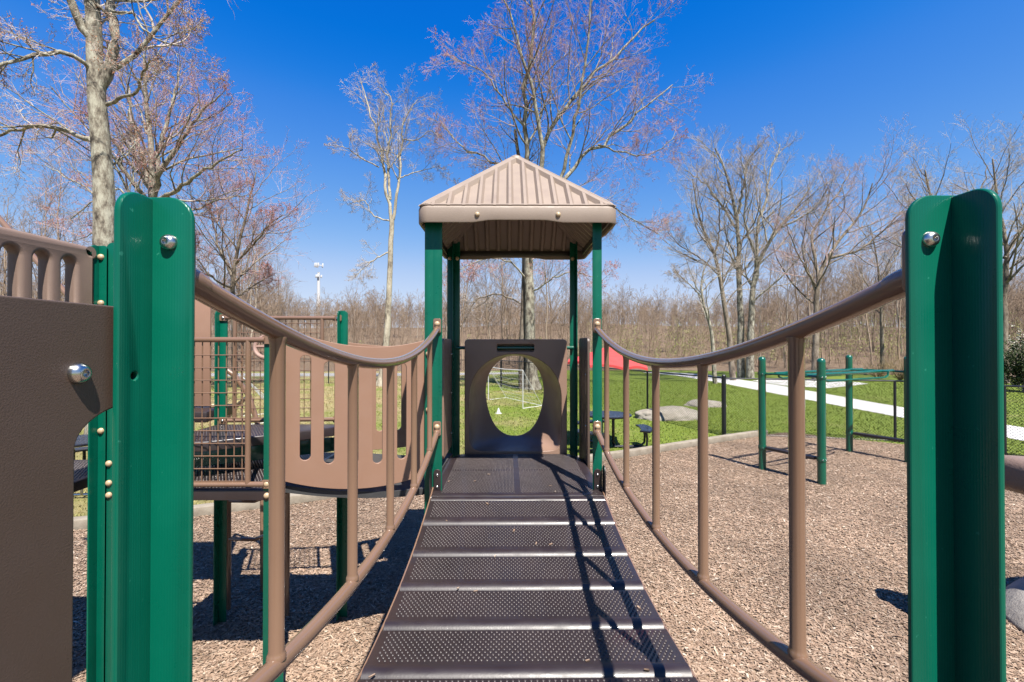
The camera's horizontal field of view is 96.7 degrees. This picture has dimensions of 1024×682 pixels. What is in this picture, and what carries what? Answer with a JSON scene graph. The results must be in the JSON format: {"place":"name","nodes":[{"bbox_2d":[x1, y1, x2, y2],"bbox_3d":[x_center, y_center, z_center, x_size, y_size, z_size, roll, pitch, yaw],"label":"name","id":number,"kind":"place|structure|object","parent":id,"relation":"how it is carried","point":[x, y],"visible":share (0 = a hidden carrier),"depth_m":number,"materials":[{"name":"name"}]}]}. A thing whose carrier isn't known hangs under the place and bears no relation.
{"place":"outdoors","nodes":[
{"label":"outdoors","id":0,"kind":"place"},
{"bbox_2d":[0,215,64,295],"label":"sloping pole","id":1,"kind":"object","parent":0,"point":[4,223],"visible":0.24,"depth_m":3.49,"materials":[{"name":"beige paint"}]},
{"bbox_2d":[74,460,87,491],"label":"deck platform","id":2,"kind":"structure","parent":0,"point":[80,474],"depth_m":3.01,"materials":[{"name":"metal"}]},
{"bbox_2d":[211,372,517,375],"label":"paved path","id":3,"kind":"structure","parent":0,"point":[301,374],"depth_m":36.43,"materials":[{"name":"concrete"}]},
{"bbox_2d":[0,0,1023,329],"label":"sky","id":4,"kind":"structure","parent":0,"point":[827,71],"materials":[{"name":"blue"}]},
{"bbox_2d":[72,432,1023,681],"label":"mulch ground","id":5,"kind":"structure","parent":0,"point":[734,487],"depth_m":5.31,"materials":[{"name":"brown wood"}]},
{"bbox_2d":[86,245,107,681],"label":"support post","id":6,"kind":"object","parent":5,"relation":"on","point":[96,568],"visible":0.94,"depth_m":2.83,"materials":[{"name":"metal"}]},
{"bbox_2d":[0,226,95,303],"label":"slat panel","id":7,"kind":"object","parent":6,"relation":"attached to","point":[21,248],"visible":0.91,"depth_m":2.54,"materials":[{"name":"brown plastic"}]},
{"bbox_2d":[104,243,113,681],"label":"support post","id":8,"kind":"object","parent":5,"relation":"on","point":[108,464],"visible":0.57,"depth_m":2.83,"materials":[{"name":"metal"}]},
{"bbox_2d":[111,192,194,681],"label":"support post","id":9,"kind":"object","parent":5,"relation":"on","point":[153,459],"visible":1,"depth_m":0.69,"materials":[{"name":"metal"}]},
{"bbox_2d":[0,295,132,681],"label":"side panel","id":10,"kind":"object","parent":9,"relation":"attached to","point":[56,377],"visible":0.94,"depth_m":0.54,"materials":[{"name":"brown plastic"}]},
{"bbox_2d":[195,233,440,681],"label":"guard rail","id":11,"kind":"object","parent":9,"relation":"attached to","point":[281,656],"visible":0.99,"depth_m":1.12,"materials":[{"name":"metal"}]},
{"bbox_2d":[211,311,227,625],"bbox_3d":[-2.417,1.044,3.775,0.079,2.594,0.149,0,0,10],"label":"support post","id":12,"kind":"object","parent":5,"relation":"on","point":[220,558],"visible":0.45,"depth_m":3.78,"materials":[{"name":"metal"}]},
{"bbox_2d":[195,404,231,422],"bbox_3d":[-2.754,0.607,3.821,0.600,0.085,0.500,0,0,-7],"label":"ramp step","id":13,"kind":"object","parent":12,"relation":"attached to","point":[206,409],"visible":0.23,"depth_m":3.69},
{"bbox_2d":[195,300,211,404],"bbox_3d":[-2.927,0.068,3.870,0.720,0.967,0.028,0,0,-1],"label":"board panel","id":14,"kind":"object","parent":13,"relation":"on","point":[202,320],"visible":0.01,"depth_m":3.87,"materials":[{"name":"beige plastic"}]},
{"bbox_2d":[219,314,341,423],"bbox_3d":[-1.941,0.234,3.818,0.997,0.910,0.033,0,0,-4],"label":"grid panel","id":15,"kind":"object","parent":12,"relation":"attached to","point":[222,317],"visible":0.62,"depth_m":3.80,"materials":[{"name":"beige paint"}]},
{"bbox_2d":[227,368,262,591],"bbox_3d":[-2.761,1.303,4.495,1.006,2.091,0.235,0,-1,37],"label":"climber frame","id":16,"kind":"object","parent":5,"relation":"on","point":[261,505],"visible":0.3,"depth_m":4.27,"materials":[{"name":"beige paint"}]},
{"bbox_2d":[226,493,289,616],"bbox_3d":[-2.192,1.675,3.917,0.610,1.335,0.043,0,0,10],"label":"loop ladder","id":17,"kind":"object","parent":5,"relation":"on","point":[287,557],"visible":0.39,"depth_m":3.91,"materials":[{"name":"metal"}]},
{"bbox_2d":[263,344,283,681],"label":"support post","id":18,"kind":"object","parent":5,"relation":"on","point":[280,678],"visible":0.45,"depth_m":2.84,"materials":[{"name":"metal"}]},
{"bbox_2d":[194,335,268,488],"bbox_3d":[-1.976,0.443,2.835,0.969,0.955,0.038,0,0,-1],"label":"grid panel","id":19,"kind":"object","parent":18,"relation":"attached to","point":[263,339],"visible":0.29,"depth_m":2.83,"materials":[{"name":"beige paint"}]},
{"bbox_2d":[194,452,333,499],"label":"deck platform","id":20,"kind":"structure","parent":18,"relation":"attached to","point":[233,493],"depth_m":3.03,"materials":[{"name":"brown metal"}]},
{"bbox_2d":[194,424,333,466],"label":"deck platform","id":21,"kind":"structure","parent":20,"relation":"on","point":[257,441],"depth_m":3.31,"materials":[{"name":"black dark brown-grey plastic-coated metal"}]},
{"bbox_2d":[336,311,347,620],"bbox_3d":[-1.429,1.042,3.829,0.069,2.599,0.069,0,0,-1],"label":"support post","id":22,"kind":"object","parent":5,"relation":"on","point":[341,527],"visible":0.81,"depth_m":3.85,"materials":[{"name":"metal"}]},
{"bbox_2d":[424,222,441,514],"bbox_3d":[-0.575,0.658,3.349,0.128,3.360,0.069,0,0,-1],"label":"support post","id":23,"kind":"object","parent":5,"relation":"on","point":[433,270],"visible":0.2,"depth_m":3.32,"materials":[{"name":"metal"}]},
{"bbox_2d":[285,336,451,497],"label":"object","id":24,"kind":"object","parent":23,"relation":"attached to","point":[315,474],"depth_m":3.13,"materials":[{"name":"beige plastic"}]},
{"bbox_2d":[442,338,451,458],"bbox_3d":[-0.598,0.502,4.201,0.030,1.045,0.560,0,0,-1],"label":"side panel","id":25,"kind":"object","parent":24,"relation":"attached to","point":[446,394],"visible":0.91,"depth_m":4.10,"materials":[{"name":"brown plastic"}]},
{"bbox_2d":[419,155,615,259],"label":"tower roof","id":26,"kind":"structure","parent":23,"relation":"on","point":[515,206],"depth_m":3.56,"materials":[{"name":"beige plastic"}]},
{"bbox_2d":[429,454,605,497],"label":"tower platform","id":27,"kind":"structure","parent":23,"relation":"attached to","point":[524,474],"depth_m":3.63,"materials":[{"name":"metal"}]},
{"bbox_2d":[356,487,698,681],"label":"suspension bridge","id":28,"kind":"structure","parent":23,"relation":"attached to","point":[542,610],"depth_m":2.11,"materials":[{"name":"brown metal"}]},
{"bbox_2d":[447,241,459,456],"bbox_3d":[-0.585,0.667,4.515,0.128,3.360,0.069,0,0,-1],"label":"support post","id":29,"kind":"object","parent":5,"relation":"on","point":[453,295],"visible":0.59,"depth_m":4.54,"materials":[{"name":"metal"}]},
{"bbox_2d":[570,241,577,456],"bbox_3d":[0.614,0.667,4.526,0.069,3.360,0.069,0,0,-1],"label":"support post","id":30,"kind":"object","parent":5,"relation":"on","point":[573,355],"visible":0.68,"depth_m":4.55,"materials":[{"name":"metal"}]},
{"bbox_2d":[456,339,573,453],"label":"crawl tunnel","id":31,"kind":"structure","parent":30,"relation":"attached to","point":[546,433],"depth_m":4.55,"materials":[{"name":"brown plastic"}]},
{"bbox_2d":[579,337,589,468],"bbox_3d":[0.671,0.583,4.261,0.031,1.225,0.480,0,0,-1],"label":"side panel","id":32,"kind":"object","parent":30,"relation":"attached to","point":[584,399],"visible":0.91,"depth_m":4.18,"materials":[{"name":"brown plastic"}]},
{"bbox_2d":[592,223,601,489],"bbox_3d":[0.624,0.658,3.360,0.069,3.360,0.069,0,0,-1],"label":"support post","id":33,"kind":"object","parent":5,"relation":"on","point":[597,314],"visible":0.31,"depth_m":3.33,"materials":[{"name":"metal"}]},
{"bbox_2d":[758,355,906,484],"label":"monkey bars","id":34,"kind":"object","parent":5,"relation":"on","point":[820,374],"visible":0.81,"depth_m":8.39,"materials":[{"name":"green paint"}]},
{"bbox_2d":[721,378,1023,455],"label":"chain link fence","id":35,"kind":"object","parent":5,"relation":"on","point":[894,410],"visible":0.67,"depth_m":10.98,"materials":[{"name":"black metal"}]},
{"bbox_2d":[905,188,1005,681],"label":"support post","id":36,"kind":"object","parent":5,"relation":"on","point":[955,447],"visible":1,"depth_m":0.70,"materials":[{"name":"metal"}]},
{"bbox_2d":[593,231,905,681],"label":"guard rail","id":37,"kind":"object","parent":36,"relation":"attached to","point":[793,655],"visible":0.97,"depth_m":1.10,"materials":[{"name":"metal"}]},
{"bbox_2d":[1004,455,1023,494],"bbox_3d":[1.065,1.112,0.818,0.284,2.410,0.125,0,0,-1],"label":"plastic handhold","id":38,"kind":"object","parent":5,"relation":"on","point":[1014,473],"visible":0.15,"depth_m":0.84,"materials":[{"name":"beige plastic"}]},
{"bbox_2d":[1006,577,1023,631],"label":"climbing rock","id":39,"kind":"object","parent":5,"relation":"on","point":[1015,603],"visible":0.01,"depth_m":3.85,"materials":[{"name":"stone"}]},
{"bbox_2d":[73,370,1023,516],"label":"lawn","id":40,"kind":"structure","parent":0,"point":[530,423],"depth_m":16.49,"materials":[{"name":"plant"}]},
{"bbox_2d":[74,434,87,459],"bbox_3d":[-7.120,1.993,7.438,1.941,0.747,1.892,0,0,-1],"label":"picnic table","id":41,"kind":"object","parent":40,"relation":"on","point":[81,442],"visible":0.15,"depth_m":7.65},
{"bbox_2d":[0,0,248,434],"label":"oak tree","id":42,"kind":"object","parent":40,"relation":"on","point":[100,71],"visible":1,"depth_m":10.79,"materials":[{"name":"brown plant"}]},
{"bbox_2d":[0,0,281,243],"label":"maple tree","id":43,"kind":"object","parent":40,"relation":"on","point":[151,177],"visible":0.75,"depth_m":20.39,"materials":[{"name":"brown plant"}]},
{"bbox_2d":[85,111,326,386],"bbox_3d":[-14.864,-5.440,24.104,9.579,15.905,10.506,0,0,-1],"label":"maple tree","id":44,"kind":"object","parent":40,"relation":"on","point":[232,271],"visible":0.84,"depth_m":24.85,"materials":[{"name":"brown plant"}]},
{"bbox_2d":[211,359,500,386],"bbox_3d":[-17.373,1.790,26.774,33.765,1.481,1.642,0,0,4],"label":"chain link fence","id":45,"kind":"object","parent":40,"relation":"on","point":[333,378],"visible":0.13,"depth_m":27.05,"materials":[{"name":"grey metal"}]},
{"bbox_2d":[356,293,384,342],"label":"woodland tree","id":46,"kind":"object","parent":40,"relation":"on","point":[371,334],"visible":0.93,"depth_m":44.48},
{"bbox_2d":[323,61,451,385],"bbox_3d":[-6.858,-6.864,25.747,6.960,18.873,5.031,0,0,-1],"label":"birch tree","id":47,"kind":"object","parent":40,"relation":"on","point":[387,326],"visible":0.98,"depth_m":25.49,"materials":[{"name":"grey plant"}]},
{"bbox_2d":[73,430,767,529],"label":"border kerb","id":48,"kind":"structure","parent":40,"relation":"on","point":[79,522],"depth_m":8.96,"materials":[{"name":"concrete"}]},
{"bbox_2d":[446,108,553,388],"bbox_3d":[-0.639,-4.891,24.311,6.276,14.805,4.685,0,0,-1],"label":"oak tree","id":49,"kind":"object","parent":40,"relation":"on","point":[522,318],"visible":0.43,"depth_m":23.92,"materials":[{"name":"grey plant"}]},
{"bbox_2d":[488,367,541,408],"bbox_3d":[0.076,1.770,18.159,1.046,1.414,3.276,0,-1,-28],"label":"soccer goal","id":50,"kind":"object","parent":40,"relation":"on","point":[514,387],"visible":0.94,"depth_m":17.59,"materials":[{"name":"white plastic"}]},
{"bbox_2d":[416,0,712,389],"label":"oak tree","id":51,"kind":"object","parent":40,"relation":"on","point":[528,274],"visible":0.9,"depth_m":23.29,"materials":[{"name":"brown plant"}]},
{"bbox_2d":[567,347,647,370],"bbox_3d":[2.143,1.220,10.295,1.726,2.290,1.728,0,0,11],"label":"patio umbrella","id":52,"kind":"object","parent":40,"relation":"on","point":[615,359],"visible":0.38,"depth_m":9.71,"materials":[{"name":"red fabric"}]},
{"bbox_2d":[501,360,725,434],"bbox_3d":[2.537,1.680,18.174,0.339,1.560,14.475,0,-1,-24],"label":"chain link fence","id":53,"kind":"object","parent":40,"relation":"on","point":[723,405],"visible":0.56,"depth_m":13.93,"materials":[{"name":"black metal"}]},
{"bbox_2d":[578,411,651,450],"bbox_3d":[2.191,2.016,10.260,1.884,0.747,1.944,0,0,-1],"label":"picnic table","id":54,"kind":"object","parent":40,"relation":"on","point":[645,430],"visible":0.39,"depth_m":10.18,"materials":[{"name":"metal"}]},
{"bbox_2d":[634,406,697,420],"bbox_3d":[5.009,2.430,14.365,2.248,0.747,1.276,0,0,-1],"label":"boulder","id":55,"kind":"object","parent":40,"relation":"on","point":[645,414],"visible":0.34,"depth_m":14.00,"materials":[{"name":"stone"}]},
{"bbox_2d":[665,229,746,383],"bbox_3d":[11.762,-2.198,27.333,4.966,9.488,4.025,0,-1,-33],"label":"oak tree","id":56,"kind":"object","parent":40,"relation":"on","point":[707,317],"visible":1,"depth_m":27.15,"materials":[{"name":"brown plant"}]},
{"bbox_2d":[667,123,794,377],"bbox_3d":[15.049,-6.592,32.337,8.588,18.353,8.829,0,0,-1],"label":"oak tree","id":57,"kind":"object","parent":40,"relation":"on","point":[740,362],"visible":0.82,"depth_m":31.00,"materials":[{"name":"brown plant"}]},
{"bbox_2d":[709,123,862,377],"bbox_3d":[17.695,-6.678,30.557,9.217,18.496,6.921,0,0,-1],"label":"oak tree","id":58,"kind":"object","parent":40,"relation":"on","point":[750,359],"visible":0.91,"depth_m":30.30,"materials":[{"name":"brown plant"}]},
{"bbox_2d":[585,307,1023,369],"bbox_3d":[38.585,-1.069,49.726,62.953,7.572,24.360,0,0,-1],"label":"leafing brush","id":59,"kind":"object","parent":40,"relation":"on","point":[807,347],"visible":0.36,"depth_m":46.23,"materials":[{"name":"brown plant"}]},
{"bbox_2d":[753,380,864,387],"bbox_3d":[17.691,2.525,27.568,6.056,0.001,5.354,0,-1,-39],"label":"gravel patch","id":60,"kind":"object","parent":40,"relation":"on","point":[785,381],"visible":0.43,"depth_m":26.98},
{"bbox_2d":[745,115,934,378],"bbox_3d":[20.783,-5.814,29.024,11.243,16.729,7.912,0,0,-1],"label":"oak tree","id":61,"kind":"object","parent":60,"relation":"on","point":[820,274],"visible":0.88,"depth_m":29.05,"materials":[{"name":"brown plant"}]},
{"bbox_2d":[829,227,883,362],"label":"woodland tree","id":62,"kind":"object","parent":40,"relation":"on","point":[845,291],"visible":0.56,"depth_m":42.41,"materials":[{"name":"plant"}]},
{"bbox_2d":[837,198,904,374],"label":"oak tree","id":63,"kind":"object","parent":40,"relation":"on","point":[894,256],"visible":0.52,"depth_m":34.28,"materials":[{"name":"grey plant"}]},
{"bbox_2d":[857,355,899,376],"bbox_3d":[24.687,1.708,30.746,2.302,1.745,2.599,0,0,-1],"label":"dry shrub","id":64,"kind":"object","parent":40,"relation":"on","point":[878,374],"visible":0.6,"depth_m":30.51,"materials":[{"name":"plant"}]},
{"bbox_2d":[878,348,904,379],"bbox_3d":[24.965,1.409,29.044,2.867,2.315,2.812,0,-1,-30],"label":"dry shrub","id":65,"kind":"object","parent":40,"relation":"on","point":[900,376],"visible":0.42,"depth_m":29.16,"materials":[{"name":"plant"}]},
{"bbox_2d":[848,121,1023,247],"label":"oak tree","id":66,"kind":"object","parent":40,"relation":"on","point":[926,181],"visible":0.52,"depth_m":30.38,"materials":[{"name":"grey plant"}]},
{"bbox_2d":[940,111,1023,383],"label":"oak tree","id":67,"kind":"object","parent":40,"relation":"on","point":[1007,275],"visible":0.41,"depth_m":27.14,"materials":[{"name":"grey plant"}]},
{"bbox_2d":[1003,338,1023,391],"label":"evergreen shrub","id":68,"kind":"object","parent":40,"relation":"on","point":[1016,371],"visible":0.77,"depth_m":22.24,"materials":[{"name":"green plant"}]},
{"bbox_2d":[211,323,1023,376],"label":"forest floor","id":69,"kind":"structure","parent":0,"point":[770,368],"depth_m":57.97,"materials":[{"name":"brown plant"}]},
{"bbox_2d":[0,164,54,295],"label":"woodland tree","id":70,"kind":"object","parent":69,"relation":"on","point":[5,269],"visible":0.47,"depth_m":45.97,"materials":[{"name":"plant"}]},
{"bbox_2d":[0,157,75,290],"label":"woodland tree","id":71,"kind":"object","parent":69,"relation":"on","point":[45,213],"visible":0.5,"depth_m":42.00,"materials":[{"name":"plant"}]},
{"bbox_2d":[0,140,91,296],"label":"woodland tree","id":72,"kind":"object","parent":69,"relation":"on","point":[58,230],"visible":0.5,"depth_m":43.25,"materials":[{"name":"plant"}]},
{"bbox_2d":[8,179,86,298],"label":"woodland tree","id":73,"kind":"object","parent":69,"relation":"on","point":[37,223],"visible":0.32,"depth_m":45.84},
{"bbox_2d":[178,166,283,363],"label":"woodland tree","id":74,"kind":"object","parent":69,"relation":"on","point":[237,285],"visible":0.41,"depth_m":46.12,"materials":[{"name":"plant"}]},
{"bbox_2d":[211,201,271,352],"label":"woodland tree","id":75,"kind":"object","parent":69,"relation":"on","point":[238,257],"visible":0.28,"depth_m":57.25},
{"bbox_2d":[222,232,281,336],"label":"woodland tree","id":76,"kind":"object","parent":69,"relation":"on","point":[252,279],"visible":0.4,"depth_m":50.79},
{"bbox_2d":[220,200,287,336],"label":"woodland tree","id":77,"kind":"object","parent":69,"relation":"on","point":[254,267],"visible":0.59,"depth_m":43.94,"materials":[{"name":"plant"}]},
{"bbox_2d":[230,223,305,307],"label":"woodland tree","id":78,"kind":"object","parent":69,"relation":"on","point":[259,262],"visible":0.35,"depth_m":58.67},
{"bbox_2d":[258,239,302,315],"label":"woodland tree","id":79,"kind":"object","parent":69,"relation":"on","point":[275,279],"visible":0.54,"depth_m":60.58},
{"bbox_2d":[260,269,303,326],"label":"woodland tree","id":80,"kind":"object","parent":69,"relation":"on","point":[281,300],"visible":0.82,"depth_m":40.83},
{"bbox_2d":[263,261,309,328],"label":"woodland tree","id":81,"kind":"object","parent":69,"relation":"on","point":[288,299],"visible":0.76,"depth_m":49.26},
{"bbox_2d":[314,263,322,326],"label":"cell tower","id":82,"kind":"structure","parent":69,"relation":"on","point":[317,265],"depth_m":149.21,"materials":[{"name":"white metal"}]},
{"bbox_2d":[423,260,488,369],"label":"woodland tree","id":83,"kind":"object","parent":69,"relation":"on","point":[466,289],"visible":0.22,"depth_m":41.52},
{"bbox_2d":[443,260,490,369],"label":"woodland tree","id":84,"kind":"object","parent":69,"relation":"on","point":[467,311],"visible":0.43,"depth_m":41.74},
{"bbox_2d":[463,259,507,366],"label":"woodland tree","id":85,"kind":"object","parent":69,"relation":"on","point":[491,300],"visible":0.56,"depth_m":43.97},
{"bbox_2d":[464,259,512,338],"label":"woodland tree","id":86,"kind":"object","parent":69,"relation":"on","point":[485,273],"visible":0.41,"depth_m":43.14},
{"bbox_2d":[476,258,521,359],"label":"woodland tree","id":87,"kind":"object","parent":69,"relation":"on","point":[504,292],"visible":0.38,"depth_m":42.84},
{"bbox_2d":[492,274,517,338],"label":"woodland tree","id":88,"kind":"object","parent":69,"relation":"on","point":[505,306],"visible":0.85,"depth_m":41.98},
{"bbox_2d":[478,258,538,364],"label":"woodland tree","id":89,"kind":"object","parent":69,"relation":"on","point":[499,300],"visible":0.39,"depth_m":45.94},
{"bbox_2d":[1,250,1023,354],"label":"distant woods","id":90,"kind":"object","parent":69,"relation":"on","point":[680,314],"visible":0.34,"depth_m":68.70,"materials":[{"name":"plant"}]},
{"bbox_2d":[485,258,558,308],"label":"woodland tree","id":91,"kind":"object","parent":69,"relation":"on","point":[521,280],"visible":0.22,"depth_m":42.27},
{"bbox_2d":[511,259,581,338],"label":"woodland tree","id":92,"kind":"object","parent":69,"relation":"on","point":[546,293],"visible":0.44,"depth_m":41.90,"materials":[{"name":"plant"}]},
{"bbox_2d":[534,259,568,333],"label":"woodland tree","id":93,"kind":"object","parent":69,"relation":"on","point":[542,292],"visible":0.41,"depth_m":45.84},
{"bbox_2d":[549,276,579,338],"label":"woodland tree","id":94,"kind":"object","parent":69,"relation":"on","point":[568,309],"visible":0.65,"depth_m":42.48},
{"bbox_2d":[211,287,1023,370],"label":"understory brush","id":95,"kind":"object","parent":69,"relation":"on","point":[613,324],"visible":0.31,"depth_m":46.62,"materials":[{"name":"plant"}]},
{"bbox_2d":[213,310,1023,333],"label":"hilltop brush","id":96,"kind":"object","parent":69,"relation":"on","point":[578,320],"visible":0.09,"depth_m":95.45,"materials":[{"name":"plant"}]},
{"bbox_2d":[743,268,782,356],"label":"woodland tree","id":97,"kind":"object","parent":69,"relation":"on","point":[763,306],"visible":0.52,"depth_m":43.77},
{"bbox_2d":[743,247,808,367],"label":"woodland tree","id":98,"kind":"object","parent":69,"relation":"on","point":[777,291],"visible":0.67,"depth_m":42.01,"materials":[{"name":"plant"}]},
{"bbox_2d":[762,239,813,360],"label":"woodland tree","id":99,"kind":"object","parent":69,"relation":"on","point":[786,293],"visible":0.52,"depth_m":46.51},
{"bbox_2d":[768,259,808,357],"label":"woodland tree","id":100,"kind":"object","parent":69,"relation":"on","point":[785,308],"visible":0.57,"depth_m":48.10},
{"bbox_2d":[764,210,826,319],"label":"woodland tree","id":101,"kind":"object","parent":69,"relation":"on","point":[795,296],"visible":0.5,"depth_m":43.67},
{"bbox_2d":[775,196,848,347],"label":"woodland tree","id":102,"kind":"object","parent":69,"relation":"on","point":[808,304],"visible":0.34,"depth_m":53.91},
{"bbox_2d":[793,198,847,299],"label":"woodland tree","id":103,"kind":"object","parent":69,"relation":"on","point":[817,252],"visible":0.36,"depth_m":55.76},
{"bbox_2d":[796,222,856,357],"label":"woodland tree","id":104,"kind":"object","parent":69,"relation":"on","point":[831,260],"visible":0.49,"depth_m":46.08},
{"bbox_2d":[821,266,846,363],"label":"woodland tree","id":105,"kind":"object","parent":69,"relation":"on","point":[830,305],"visible":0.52,"depth_m":43.85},
{"bbox_2d":[832,236,875,344],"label":"woodland tree","id":106,"kind":"object","parent":69,"relation":"on","point":[856,272],"visible":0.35,"depth_m":57.02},
{"bbox_2d":[850,236,899,351],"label":"woodland tree","id":107,"kind":"object","parent":69,"relation":"on","point":[871,284],"visible":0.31,"depth_m":50.83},
{"bbox_2d":[858,202,907,358],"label":"woodland tree","id":108,"kind":"object","parent":69,"relation":"on","point":[898,338],"visible":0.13,"depth_m":44.81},
{"bbox_2d":[645,372,1023,439],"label":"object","id":109,"kind":"structure","parent":0,"point":[862,403],"depth_m":18.46,"materials":[{"name":"concrete"}]},
{"bbox_2d":[644,142,783,379],"bbox_3d":[13.552,-4.920,29.407,9.548,14.982,5.864,0,0,-1],"label":"oak tree","id":110,"kind":"object","parent":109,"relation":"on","point":[731,364],"visible":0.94,"depth_m":29.53,"materials":[{"name":"brown plant"}]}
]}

